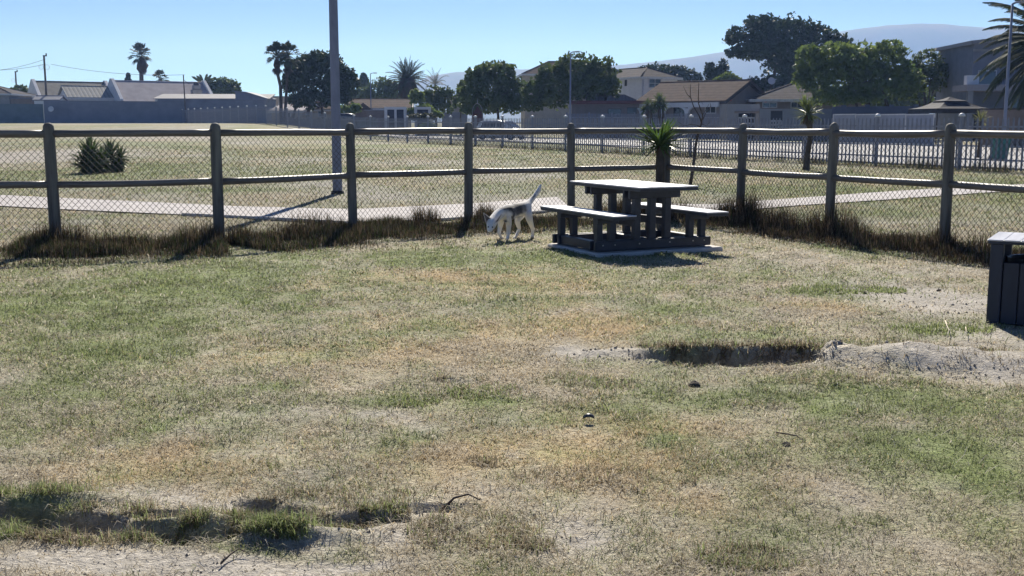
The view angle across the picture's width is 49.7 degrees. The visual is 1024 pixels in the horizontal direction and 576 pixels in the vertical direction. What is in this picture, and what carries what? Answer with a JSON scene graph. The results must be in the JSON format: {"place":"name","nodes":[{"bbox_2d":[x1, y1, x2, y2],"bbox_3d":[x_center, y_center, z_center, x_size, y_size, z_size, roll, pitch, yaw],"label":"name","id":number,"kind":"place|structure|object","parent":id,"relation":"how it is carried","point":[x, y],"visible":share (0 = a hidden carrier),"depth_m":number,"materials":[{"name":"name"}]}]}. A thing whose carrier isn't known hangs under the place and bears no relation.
{"place":"outdoors","nodes":[
{"label":"outdoors","id":0,"kind":"place"},
{"bbox_2d":[10,84,27,91],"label":"roadside bush","id":1,"kind":"object","parent":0,"point":[21,88],"visible":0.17,"depth_m":168.45,"materials":[{"name":"green plant"}]},
{"bbox_2d":[9,98,33,103],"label":"brown shed","id":2,"kind":"structure","parent":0,"point":[21,101],"depth_m":147.93,"materials":[{"name":"stone"}]},
{"bbox_2d":[0,195,566,220],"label":"path","id":3,"kind":"structure","parent":0,"point":[81,204],"depth_m":19.31,"materials":[{"name":"concrete"}]},
{"bbox_2d":[181,210,550,222],"bbox_3d":[-1.973,-1.133,17.593,6.577,0.061,2.224,-2,9,-11],"label":"path edge","id":4,"kind":"object","parent":3,"relation":"on","point":[282,218],"visible":0.19,"depth_m":17.39,"materials":[{"name":"concrete"}]},
{"bbox_2d":[0,123,1023,575],"bbox_3d":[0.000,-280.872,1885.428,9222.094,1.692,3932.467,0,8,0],"label":"ground","id":5,"kind":"structure","parent":0,"point":[82,557],"depth_m":6.12,"materials":[{"name":"plant"}]},
{"bbox_2d":[0,86,35,103],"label":"hip house","id":6,"kind":"structure","parent":5,"relation":"on","point":[6,94],"depth_m":149.15,"materials":[{"name":"grey tile"}]},
{"bbox_2d":[0,104,43,122],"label":"teal wall","id":7,"kind":"structure","parent":5,"relation":"on","point":[21,113],"depth_m":139.74,"materials":[{"name":"paint"}]},
{"bbox_2d":[39,53,49,94],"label":"utility pole","id":8,"kind":"object","parent":5,"relation":"on","point":[45,80],"visible":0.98,"depth_m":144.33,"materials":[{"name":"grey wood"}]},
{"bbox_2d":[32,95,67,122],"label":"shed","id":9,"kind":"structure","parent":5,"relation":"on","point":[37,99],"depth_m":143.85,"materials":[{"name":"metal"}]},
{"bbox_2d":[27,79,107,97],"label":"white gabled house","id":10,"kind":"structure","parent":5,"relation":"on","point":[38,87],"depth_m":159.22,"materials":[{"name":"stone"}]},
{"bbox_2d":[58,85,113,100],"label":"white annex","id":11,"kind":"object","parent":5,"relation":"on","point":[83,93],"visible":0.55,"depth_m":149.13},
{"bbox_2d":[65,137,111,173],"bbox_3d":[-12.659,-3.940,33.206,1.456,1.541,1.375,0,8,0],"label":"yucca plant","id":12,"kind":"object","parent":5,"relation":"on","point":[98,163],"visible":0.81,"depth_m":33.01,"materials":[{"name":"green plant"}]},
{"bbox_2d":[98,137,133,171],"bbox_3d":[-12.362,-4.028,34.147,1.392,1.357,1.351,0,8,0],"label":"yucca plant","id":13,"kind":"object","parent":5,"relation":"on","point":[121,160],"visible":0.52,"depth_m":34.04,"materials":[{"name":"green plant"}]},
{"bbox_2d":[128,42,151,80],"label":"fan palm","id":14,"kind":"object","parent":5,"relation":"on","point":[142,64],"visible":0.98,"depth_m":190.81,"materials":[{"name":"green plant"}]},
{"bbox_2d":[43,99,264,122],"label":"boundary wall","id":15,"kind":"structure","parent":5,"relation":"on","point":[164,111],"depth_m":140.90,"materials":[{"name":"stone"}]},
{"bbox_2d":[107,78,212,100],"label":"light roofed house","id":16,"kind":"structure","parent":5,"relation":"on","point":[129,90],"depth_m":152.21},
{"bbox_2d":[152,70,169,80],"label":"fan palm","id":17,"kind":"object","parent":5,"relation":"on","point":[158,73],"visible":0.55,"depth_m":181.64,"materials":[{"name":"green plant"}]},
{"bbox_2d":[191,74,213,83],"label":"banana plant","id":18,"kind":"object","parent":5,"relation":"on","point":[199,78],"visible":0.47,"depth_m":167.09,"materials":[{"name":"green plant"}]},
{"bbox_2d":[153,94,274,100],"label":"lean to shed","id":19,"kind":"object","parent":5,"relation":"on","point":[205,96],"visible":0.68,"depth_m":146.21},
{"bbox_2d":[207,76,241,93],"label":"leafy tree","id":20,"kind":"object","parent":5,"relation":"on","point":[221,85],"visible":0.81,"depth_m":174.14,"materials":[{"name":"green plant"}]},
{"bbox_2d":[220,548,249,563],"bbox_3d":[-0.970,0.927,3.827,0.045,0.020,0.116,8,12,43],"label":"stick","id":21,"kind":"object","parent":5,"relation":"on","point":[226,558],"visible":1,"depth_m":3.83,"materials":[{"name":"wood"}]},
{"bbox_2d":[234,91,276,122],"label":"end building","id":22,"kind":"structure","parent":5,"relation":"on","point":[269,103],"depth_m":143.95,"materials":[{"name":"paint"}]},
{"bbox_2d":[263,40,302,123],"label":"fan palm","id":23,"kind":"object","parent":5,"relation":"on","point":[281,57],"visible":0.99,"depth_m":115.58,"materials":[{"name":"green plant"}]},
{"bbox_2d":[267,103,317,122],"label":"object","id":24,"kind":"structure","parent":5,"relation":"on","point":[303,109],"depth_m":125.85,"materials":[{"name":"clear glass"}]},
{"bbox_2d":[0,199,587,257],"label":"tall grass","id":25,"kind":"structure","parent":5,"relation":"on","point":[297,225],"depth_m":14.07,"materials":[{"name":"plant"}]},
{"bbox_2d":[0,212,620,274],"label":"weeds","id":26,"kind":"object","parent":5,"relation":"on","point":[58,248],"visible":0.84,"depth_m":13.37,"materials":[{"name":"brown plant"}]},
{"bbox_2d":[290,101,330,118],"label":"cream house","id":27,"kind":"structure","parent":5,"relation":"on","point":[327,110],"depth_m":126.93,"materials":[{"name":"paint"}]},
{"bbox_2d":[281,49,360,118],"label":"dense tree","id":28,"kind":"object","parent":5,"relation":"on","point":[311,70],"visible":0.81,"depth_m":118.74,"materials":[{"name":"green plant"}]},
{"bbox_2d":[283,117,375,128],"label":"precast wall","id":29,"kind":"structure","parent":5,"relation":"on","point":[373,124],"depth_m":102.51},
{"bbox_2d":[329,0,343,193],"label":"light pole","id":30,"kind":"object","parent":5,"relation":"on","point":[334,69],"visible":0.74,"depth_m":23.21,"materials":[{"name":"metal"}]},
{"bbox_2d":[340,103,362,113],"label":"hedge shrub","id":31,"kind":"object","parent":5,"relation":"on","point":[353,108],"visible":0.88,"depth_m":110.21,"materials":[{"name":"green plant"}]},
{"bbox_2d":[1,495,702,575],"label":"soil crumbs","id":32,"kind":"object","parent":5,"relation":"on","point":[203,526],"visible":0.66,"depth_m":4.04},
{"bbox_2d":[358,72,369,89],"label":"pine tree","id":33,"kind":"object","parent":5,"relation":"on","point":[364,80],"visible":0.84,"depth_m":205.78,"materials":[{"name":"green plant"}]},
{"bbox_2d":[364,110,383,126],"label":"panel wall","id":34,"kind":"structure","parent":5,"relation":"on","point":[376,113],"depth_m":111.53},
{"bbox_2d":[352,76,398,97],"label":"bushy tree","id":35,"kind":"object","parent":5,"relation":"on","point":[383,91],"visible":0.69,"depth_m":161.34,"materials":[{"name":"green plant"}]},
{"bbox_2d":[348,98,413,127],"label":"long brown house","id":36,"kind":"structure","parent":5,"relation":"on","point":[378,103],"depth_m":124.11,"materials":[{"name":"tile"}]},
{"bbox_2d":[384,107,409,134],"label":"garage","id":37,"kind":"structure","parent":5,"relation":"on","point":[397,116],"depth_m":109.71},
{"bbox_2d":[387,110,403,134],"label":"door","id":38,"kind":"structure","parent":37,"relation":"in","point":[400,113],"depth_m":109.80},
{"bbox_2d":[0,451,805,570],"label":"grass tufts","id":39,"kind":"object","parent":5,"relation":"on","point":[249,519],"visible":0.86,"depth_m":4.14,"materials":[{"name":"plant"}]},
{"bbox_2d":[385,55,429,97],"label":"date palm","id":40,"kind":"object","parent":5,"relation":"on","point":[407,81],"visible":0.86,"depth_m":137.07,"materials":[{"name":"green plant"}]},
{"bbox_2d":[407,112,436,120],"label":"sunlit shrub","id":41,"kind":"object","parent":5,"relation":"on","point":[418,116],"visible":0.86,"depth_m":106.47,"materials":[{"name":"green plant"}]},
{"bbox_2d":[414,107,430,135],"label":"garage","id":42,"kind":"structure","parent":5,"relation":"on","point":[421,110],"depth_m":109.50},
{"bbox_2d":[417,110,427,135],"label":"door","id":43,"kind":"structure","parent":42,"relation":"in","point":[418,111],"depth_m":109.72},
{"bbox_2d":[407,88,443,118],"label":"garden shrub","id":44,"kind":"object","parent":5,"relation":"on","point":[415,96],"visible":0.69,"depth_m":110.20,"materials":[{"name":"green plant"}]},
{"bbox_2d":[424,68,446,127],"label":"feather palm","id":45,"kind":"object","parent":5,"relation":"on","point":[435,81],"visible":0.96,"depth_m":127.86,"materials":[{"name":"green plant"}]},
{"bbox_2d":[419,84,455,127],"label":"garden tree","id":46,"kind":"object","parent":5,"relation":"on","point":[437,98],"visible":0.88,"depth_m":121.49,"materials":[{"name":"green plant"}]},
{"bbox_2d":[442,94,467,127],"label":"gable cottage","id":47,"kind":"structure","parent":5,"relation":"on","point":[455,114],"depth_m":137.06,"materials":[{"name":"paint"}]},
{"bbox_2d":[452,79,464,134],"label":"tree","id":48,"kind":"object","parent":5,"relation":"on","point":[455,102],"visible":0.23,"depth_m":106.13,"materials":[{"name":"green plant"}]},
{"bbox_2d":[440,493,479,512],"bbox_3d":[-0.211,0.853,4.383,0.169,0.061,0.044,-2,9,-13],"label":"stick","id":49,"kind":"object","parent":5,"relation":"on","point":[451,500],"visible":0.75,"depth_m":4.38,"materials":[{"name":"wood"}]},
{"bbox_2d":[456,59,524,119],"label":"round tree","id":50,"kind":"object","parent":5,"relation":"on","point":[497,95],"visible":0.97,"depth_m":97.75,"materials":[{"name":"green plant"}]},
{"bbox_2d":[0,122,1023,249],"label":"log fence","id":51,"kind":"object","parent":5,"relation":"on","point":[217,181],"visible":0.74,"depth_m":14.38,"materials":[{"name":"wood"}]},
{"bbox_2d":[0,143,1023,230],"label":"field grass","id":52,"kind":"structure","parent":5,"relation":"on","point":[150,166],"depth_m":29.11,"materials":[{"name":"plant"}]},
{"bbox_2d":[483,184,541,239],"bbox_3d":[-0.005,-0.970,14.370,0.325,0.708,1.228,6,10,35],"label":"dog","id":53,"kind":"object","parent":5,"relation":"on","point":[507,214],"visible":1,"depth_m":14.32},
{"bbox_2d":[517,61,617,128],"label":"brown roofed house","id":54,"kind":"structure","parent":5,"relation":"on","point":[548,113],"depth_m":138.54,"materials":[{"name":"tile"}]},
{"bbox_2d":[519,51,622,111],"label":"spreading tree","id":55,"kind":"object","parent":5,"relation":"on","point":[593,78],"visible":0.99,"depth_m":95.61,"materials":[{"name":"green plant"}]},
{"bbox_2d":[569,51,579,122],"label":"street lamp","id":56,"kind":"object","parent":5,"relation":"on","point":[570,87],"visible":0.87,"depth_m":85.64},
{"bbox_2d":[182,105,1023,170],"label":"palisade fence","id":57,"kind":"object","parent":5,"relation":"on","point":[255,114],"visible":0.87,"depth_m":48.29,"materials":[{"name":"metal"}]},
{"bbox_2d":[571,94,645,137],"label":"maroon garage","id":58,"kind":"structure","parent":5,"relation":"on","point":[624,104],"depth_m":95.63,"materials":[{"name":"paint"}]},
{"bbox_2d":[576,114,600,137],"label":"garage door","id":59,"kind":"structure","parent":58,"relation":"in","point":[576,114],"depth_m":95.77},
{"bbox_2d":[608,109,620,116],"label":"window","id":60,"kind":"structure","parent":58,"relation":"in","point":[615,111],"depth_m":95.59,"materials":[{"name":"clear glass"}]},
{"bbox_2d":[627,107,636,113],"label":"window","id":61,"kind":"structure","parent":58,"relation":"in","point":[630,110],"depth_m":95.49,"materials":[{"name":"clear glass"}]},
{"bbox_2d":[581,194,677,218],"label":"tall grass","id":62,"kind":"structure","parent":5,"relation":"on","point":[619,207],"depth_m":17.70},
{"bbox_2d":[548,243,722,257],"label":"concrete slab","id":63,"kind":"structure","parent":5,"relation":"on","point":[651,251],"depth_m":12.90,"materials":[{"name":"concrete"}]},
{"bbox_2d":[540,179,728,251],"bbox_3d":[1.437,-0.896,13.316,1.600,0.734,1.766,-4,9,-26],"label":"picnic table","id":64,"kind":"object","parent":63,"relation":"on","point":[657,232],"visible":1,"depth_m":13.00,"materials":[{"name":"grey wood"}]},
{"bbox_2d":[566,112,719,138],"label":"garden fence","id":65,"kind":"object","parent":5,"relation":"on","point":[633,117],"visible":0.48,"depth_m":90.70,"materials":[{"name":"metal"}]},
{"bbox_2d":[612,67,682,99],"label":"white two storey house","id":66,"kind":"structure","parent":5,"relation":"on","point":[637,83],"depth_m":107.53,"materials":[{"name":"grey paint"}]},
{"bbox_2d":[648,79,660,87],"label":"window","id":67,"kind":"structure","parent":66,"relation":"in","point":[652,83],"depth_m":106.92,"materials":[{"name":"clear glass"}]},
{"bbox_2d":[640,99,656,137],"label":"yucca plant","id":68,"kind":"object","parent":5,"relation":"on","point":[647,107],"visible":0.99,"depth_m":89.76,"materials":[{"name":"green plant"}]},
{"bbox_2d":[627,118,686,203],"bbox_3d":[2.371,-1.910,17.803,1.028,1.737,1.029,-5,10,-29],"label":"yucca plant","id":69,"kind":"object","parent":5,"relation":"on","point":[660,142],"visible":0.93,"depth_m":17.65,"materials":[{"name":"green plant"}]},
{"bbox_2d":[649,91,669,127],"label":"yucca plant","id":70,"kind":"object","parent":5,"relation":"on","point":[659,104],"visible":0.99,"depth_m":89.69,"materials":[{"name":"green plant"}]},
{"bbox_2d":[637,61,703,80],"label":"wide tree","id":71,"kind":"object","parent":5,"relation":"on","point":[683,72],"visible":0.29,"depth_m":161.05,"materials":[{"name":"green plant"}]},
{"bbox_2d":[679,83,710,184],"bbox_3d":[4.308,-3.627,26.342,0.772,2.491,0.418,3,9,20],"label":"bare tree","id":72,"kind":"object","parent":5,"relation":"on","point":[697,136],"visible":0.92,"depth_m":26.33,"materials":[{"name":"brown plant"}]},
{"bbox_2d":[636,79,764,138],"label":"brown tiled house","id":73,"kind":"structure","parent":5,"relation":"on","point":[715,94],"depth_m":93.39,"materials":[{"name":"tile"}]},
{"bbox_2d":[673,107,684,115],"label":"window","id":74,"kind":"structure","parent":73,"relation":"in","point":[677,110],"depth_m":93.74,"materials":[{"name":"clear glass"}]},
{"bbox_2d":[705,107,715,113],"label":"window","id":75,"kind":"structure","parent":73,"relation":"in","point":[712,109],"depth_m":91.59,"materials":[{"name":"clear glass"}]},
{"bbox_2d":[378,282,1023,407],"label":"dirt patch","id":76,"kind":"object","parent":5,"relation":"on","point":[779,343],"visible":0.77,"depth_m":7.43,"materials":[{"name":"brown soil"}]},
{"bbox_2d":[701,58,729,79],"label":"cypress tree","id":77,"kind":"object","parent":5,"relation":"on","point":[711,71],"visible":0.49,"depth_m":139.10,"materials":[{"name":"green plant"}]},
{"bbox_2d":[423,141,1023,173],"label":"weeds","id":78,"kind":"object","parent":5,"relation":"on","point":[1006,170],"visible":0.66,"depth_m":39.69,"materials":[{"name":"green plant"}]},
{"bbox_2d":[712,71,741,79],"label":"leafy shrub","id":79,"kind":"object","parent":5,"relation":"on","point":[728,76],"visible":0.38,"depth_m":123.30,"materials":[{"name":"green plant"}]},
{"bbox_2d":[434,134,1021,147],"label":"kerb","id":80,"kind":"structure","parent":5,"relation":"on","point":[765,141],"depth_m":71.19,"materials":[{"name":"concrete"}]},
{"bbox_2d":[655,343,812,365],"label":"torn roots","id":81,"kind":"object","parent":5,"relation":"on","point":[674,347],"visible":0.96,"depth_m":7.45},
{"bbox_2d":[719,104,759,139],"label":"garage block","id":82,"kind":"structure","parent":5,"relation":"on","point":[735,111],"depth_m":84.04,"materials":[{"name":"paint"}]},
{"bbox_2d":[748,70,793,90],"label":"hedge tree","id":83,"kind":"object","parent":5,"relation":"on","point":[763,84],"visible":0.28,"depth_m":125.17,"materials":[{"name":"green plant"}]},
{"bbox_2d":[722,11,855,79],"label":"tree","id":84,"kind":"object","parent":5,"relation":"on","point":[776,43],"visible":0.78,"depth_m":130.90,"materials":[{"name":"green plant"}]},
{"bbox_2d":[566,288,1013,380],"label":"soil crumbs","id":85,"kind":"object","parent":5,"relation":"on","point":[819,355],"visible":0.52,"depth_m":7.19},
{"bbox_2d":[758,109,831,139],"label":"gate wall","id":86,"kind":"structure","parent":5,"relation":"on","point":[765,114],"depth_m":82.93,"materials":[{"name":"paint"}]},
{"bbox_2d":[770,120,781,139],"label":"lattice door","id":87,"kind":"structure","parent":86,"relation":"in","point":[771,120],"depth_m":83.13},
{"bbox_2d":[746,83,865,110],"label":"hip roofed house","id":88,"kind":"structure","parent":5,"relation":"on","point":[782,97],"depth_m":91.62,"materials":[{"name":"grey tile"}]},
{"bbox_2d":[762,102,776,107],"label":"window","id":89,"kind":"structure","parent":88,"relation":"in","point":[764,104],"depth_m":91.65,"materials":[{"name":"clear glass"}]},
{"bbox_2d":[793,94,823,170],"bbox_3d":[9.320,-4.908,35.084,1.204,2.570,1.232,0,8,0],"label":"yucca plant","id":90,"kind":"object","parent":5,"relation":"on","point":[807,119],"visible":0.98,"depth_m":34.94,"materials":[{"name":"green plant"}]},
{"bbox_2d":[643,211,1023,268],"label":"weeds","id":91,"kind":"object","parent":5,"relation":"on","point":[973,254],"visible":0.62,"depth_m":13.30,"materials":[{"name":"brown plant"}]},
{"bbox_2d":[671,185,1023,253],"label":"tall grass","id":92,"kind":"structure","parent":5,"relation":"on","point":[745,209],"depth_m":15.01,"materials":[{"name":"plant"}]},
{"bbox_2d":[790,38,927,106],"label":"bright tree","id":93,"kind":"object","parent":5,"relation":"on","point":[856,67],"visible":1,"depth_m":83.70,"materials":[{"name":"green plant"}]},
{"bbox_2d":[832,104,927,117],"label":"yard wall","id":94,"kind":"structure","parent":5,"relation":"on","point":[868,109],"depth_m":79.96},
{"bbox_2d":[833,114,935,145],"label":"sheet fence","id":95,"kind":"object","parent":5,"relation":"on","point":[885,116],"visible":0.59,"depth_m":68.90,"materials":[{"name":"metal"}]},
{"bbox_2d":[840,80,934,106],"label":"backdrop tree","id":96,"kind":"object","parent":5,"relation":"on","point":[895,102],"visible":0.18,"depth_m":114.77,"materials":[{"name":"green plant"}]},
{"bbox_2d":[898,48,948,113],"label":"thin tree","id":97,"kind":"object","parent":5,"relation":"on","point":[937,73],"visible":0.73,"depth_m":88.08,"materials":[{"name":"green plant"}]},
{"bbox_2d":[908,97,983,143],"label":"gazebo","id":98,"kind":"object","parent":5,"relation":"on","point":[949,105],"visible":0.91,"depth_m":68.00,"materials":[{"name":"roof tile"},{"name":"wood"}]},
{"bbox_2d":[933,38,1023,140],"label":"grey two storey house","id":99,"kind":"structure","parent":5,"relation":"on","point":[964,69],"depth_m":82.74,"materials":[{"name":"paint"}]},
{"bbox_2d":[978,70,996,83],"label":"window","id":100,"kind":"structure","parent":99,"relation":"in","point":[989,78],"depth_m":82.52,"materials":[{"name":"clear glass"}]},
{"bbox_2d":[972,110,992,157],"bbox_3d":[19.221,-6.292,45.351,0.834,2.202,0.926,0,8,0],"label":"yucca plant","id":101,"kind":"object","parent":5,"relation":"on","point":[980,116],"visible":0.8,"depth_m":45.29,"materials":[{"name":"green plant"}]},
{"bbox_2d":[973,0,1023,110],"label":"date palm","id":102,"kind":"object","parent":5,"relation":"on","point":[1017,49],"visible":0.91,"depth_m":59.12,"materials":[{"name":"green plant"}]},
{"bbox_2d":[988,138,1010,159],"bbox_3d":[18.840,-5.385,42.683,0.560,0.985,0.660,-1,9,-10],"label":"wheelie bin","id":103,"kind":"object","parent":5,"relation":"on","point":[998,148],"visible":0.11,"depth_m":42.45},
{"bbox_2d":[980,108,1023,145],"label":"brown wall","id":104,"kind":"structure","parent":5,"relation":"on","point":[995,113],"depth_m":62.40,"materials":[{"name":"paint"}]},
{"bbox_2d":[986,232,1023,324],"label":"plank bin","id":105,"kind":"object","parent":5,"relation":"on","point":[1005,300],"visible":0.99,"depth_m":8.25,"materials":[{"name":"wood"}]},
{"bbox_2d":[1003,1,1023,130],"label":"street lamp","id":106,"kind":"object","parent":5,"relation":"on","point":[1008,73],"visible":0.83,"depth_m":49.05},
{"bbox_2d":[0,0,1023,104],"label":"sky","id":107,"kind":"structure","parent":0,"point":[188,38],"materials":[{"name":"blue"}]},
{"bbox_2d":[386,134,1023,168],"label":"road","id":108,"kind":"structure","parent":0,"point":[926,153],"depth_m":55.47,"materials":[{"name":"asphalt"}]},
{"bbox_2d":[472,100,482,137],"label":"brick braai","id":109,"kind":"object","parent":108,"relation":"on","point":[477,112],"visible":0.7,"depth_m":92.89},
{"bbox_2d":[477,120,528,139],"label":"parked car","id":110,"kind":"object","parent":108,"relation":"on","point":[500,128],"visible":0.23,"depth_m":82.60,"materials":[{"name":"white paint"}]},
{"bbox_2d":[414,23,1023,122],"bbox_3d":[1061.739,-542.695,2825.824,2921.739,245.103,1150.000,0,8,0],"label":"mountain","id":111,"kind":"structure","parent":0,"point":[915,38],"depth_m":2634.38,"materials":[{"name":"stone"}]},
{"bbox_2d":[671,184,1023,209],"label":"path","id":112,"kind":"structure","parent":0,"point":[887,195],"depth_m":22.16,"materials":[{"name":"concrete"}]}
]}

